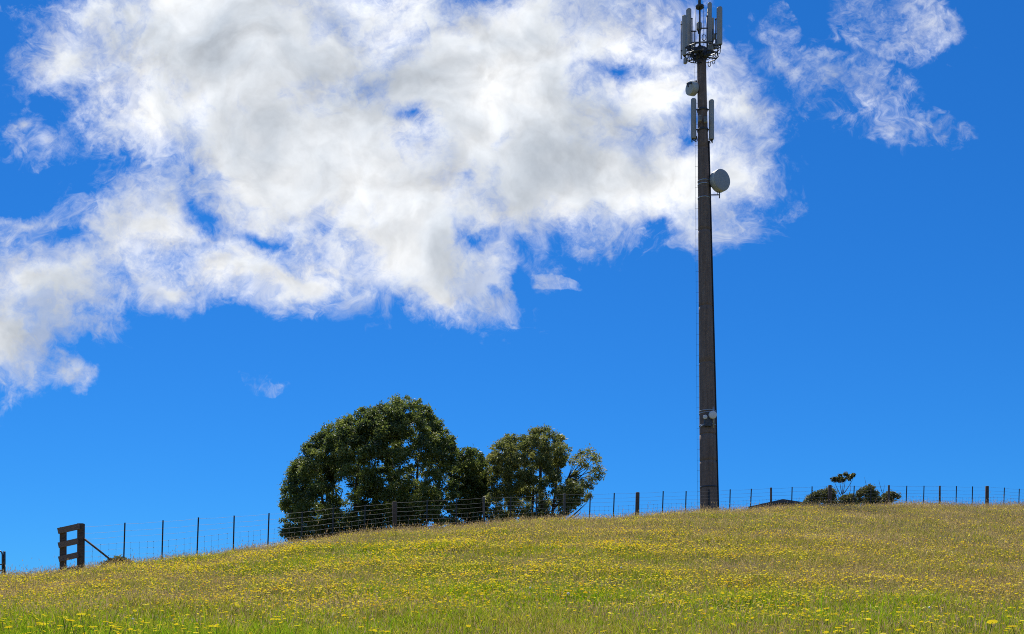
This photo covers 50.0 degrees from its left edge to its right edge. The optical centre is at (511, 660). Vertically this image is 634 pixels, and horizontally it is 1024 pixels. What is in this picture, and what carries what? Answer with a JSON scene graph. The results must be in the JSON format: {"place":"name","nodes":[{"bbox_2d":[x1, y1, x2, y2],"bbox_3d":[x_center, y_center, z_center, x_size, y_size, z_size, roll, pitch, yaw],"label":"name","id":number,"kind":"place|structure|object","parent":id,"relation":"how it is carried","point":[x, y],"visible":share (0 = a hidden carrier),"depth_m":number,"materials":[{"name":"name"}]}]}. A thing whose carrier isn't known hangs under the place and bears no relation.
{"place":"outdoors","nodes":[
{"label":"outdoors","id":0,"kind":"place"},
{"bbox_2d":[0,569,1023,633],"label":"meadow grass","id":1,"kind":"structure","parent":0,"point":[267,625],"depth_m":13.79,"materials":[{"name":"green plant"}]},
{"bbox_2d":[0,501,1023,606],"bbox_3d":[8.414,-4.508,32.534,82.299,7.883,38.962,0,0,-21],"label":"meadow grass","id":2,"kind":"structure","parent":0,"point":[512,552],"depth_m":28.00,"materials":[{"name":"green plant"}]},
{"bbox_2d":[0,0,1023,575],"label":"sky","id":3,"kind":"structure","parent":0,"point":[231,230],"materials":[{"name":"blue"}]},
{"bbox_2d":[0,491,1023,633],"bbox_3d":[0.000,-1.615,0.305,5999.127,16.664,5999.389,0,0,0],"label":"hill","id":4,"kind":"structure","parent":0,"point":[714,544],"depth_m":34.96,"materials":[{"name":"plant"}]},
{"bbox_2d":[0,551,5,574],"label":"fence post","id":5,"kind":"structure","parent":4,"relation":"on","point":[3,554],"depth_m":37.65,"materials":[{"name":"wood"}]},
{"bbox_2d":[57,523,111,570],"bbox_3d":[-15.215,-3.877,39.186,1.947,2.054,0.279,0,0,0],"label":"timber strainer frame","id":6,"kind":"object","parent":4,"relation":"on","point":[64,543],"visible":0.83,"depth_m":39.13,"materials":[{"name":"wood"}]},
{"bbox_2d":[99,555,132,565],"bbox_3d":[-14.161,-3.548,39.450,1.326,0.588,0.752,0,0,-23],"label":"dock weed","id":7,"kind":"object","parent":4,"relation":"on","point":[119,557],"visible":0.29,"depth_m":39.35,"materials":[{"name":"green plant"}]},
{"bbox_2d":[277,393,464,542],"bbox_3d":[-7.013,-8.885,54.511,9.313,8.556,7.054,0,0,0],"label":"broad evergreen tree","id":8,"kind":"object","parent":4,"relation":"on","point":[374,432],"visible":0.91,"depth_m":52.54,"materials":[{"name":"green plant"}]},
{"bbox_2d":[453,443,491,526],"bbox_3d":[-2.065,-8.383,56.575,2.215,5.486,3.662,0,0,0],"label":"slender evergreen tree","id":9,"kind":"object","parent":4,"relation":"on","point":[473,476],"visible":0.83,"depth_m":55.32,"materials":[{"name":"green plant"}]},
{"bbox_2d":[0,501,1023,605],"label":"yellow flowers","id":10,"kind":"object","parent":4,"relation":"on","point":[492,560],"visible":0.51,"depth_m":27.43,"materials":[{"name":"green plant"}]},
{"bbox_2d":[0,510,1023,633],"bbox_3d":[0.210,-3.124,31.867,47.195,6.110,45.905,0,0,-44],"label":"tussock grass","id":11,"kind":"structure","parent":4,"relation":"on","point":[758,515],"depth_m":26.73,"materials":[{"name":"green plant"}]},
{"bbox_2d":[1,579,1023,633],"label":"yellow flowers","id":12,"kind":"object","parent":4,"relation":"on","point":[347,606],"visible":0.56,"depth_m":16.34,"materials":[{"name":"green plant"}]},
{"bbox_2d":[483,424,606,522],"bbox_3d":[1.615,-8.789,55.070,6.247,5.842,5.519,0,0,0],"label":"open gum tree","id":13,"kind":"object","parent":4,"relation":"on","point":[513,458],"visible":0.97,"depth_m":53.74,"materials":[{"name":"green plant"}]},
{"bbox_2d":[85,485,1022,562],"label":"wire fence","id":14,"kind":"object","parent":4,"relation":"on","point":[395,507],"visible":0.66,"depth_m":47.21,"materials":[{"name":"metal"}]},
{"bbox_2d":[681,0,729,511],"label":"mobile phone mast","id":15,"kind":"object","parent":4,"relation":"on","point":[717,180],"visible":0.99,"depth_m":61.74,"materials":[{"name":"metal"}]},
{"bbox_2d":[748,499,802,508],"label":"bush","id":16,"kind":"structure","parent":4,"relation":"on","point":[782,501],"depth_m":73.94,"materials":[{"name":"plant"}]},
{"bbox_2d":[801,486,838,506],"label":"scrub bush","id":17,"kind":"object","parent":4,"relation":"on","point":[817,495],"visible":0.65,"depth_m":70.36,"materials":[{"name":"green plant"}]},
{"bbox_2d":[830,471,855,498],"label":"umbrella tree","id":18,"kind":"object","parent":4,"relation":"on","point":[840,478],"visible":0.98,"depth_m":71.25,"materials":[{"name":"green plant"}]},
{"bbox_2d":[834,492,857,506],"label":"scrub bush","id":19,"kind":"object","parent":4,"relation":"on","point":[844,500],"visible":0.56,"depth_m":69.72,"materials":[{"name":"green plant"}]},
{"bbox_2d":[855,477,882,505],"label":"scrub bush","id":20,"kind":"object","parent":4,"relation":"on","point":[874,494],"visible":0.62,"depth_m":70.39,"materials":[{"name":"green plant"}]},
{"bbox_2d":[875,483,901,504],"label":"scrub bush","id":21,"kind":"object","parent":4,"relation":"on","point":[893,495],"visible":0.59,"depth_m":71.08,"materials":[{"name":"green plant"}]},
{"bbox_2d":[987,620,997,633],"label":"yellow flower","id":22,"kind":"object","parent":4,"relation":"on","point":[991,622],"visible":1,"depth_m":5.29,"materials":[{"name":"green plant"}]}
]}

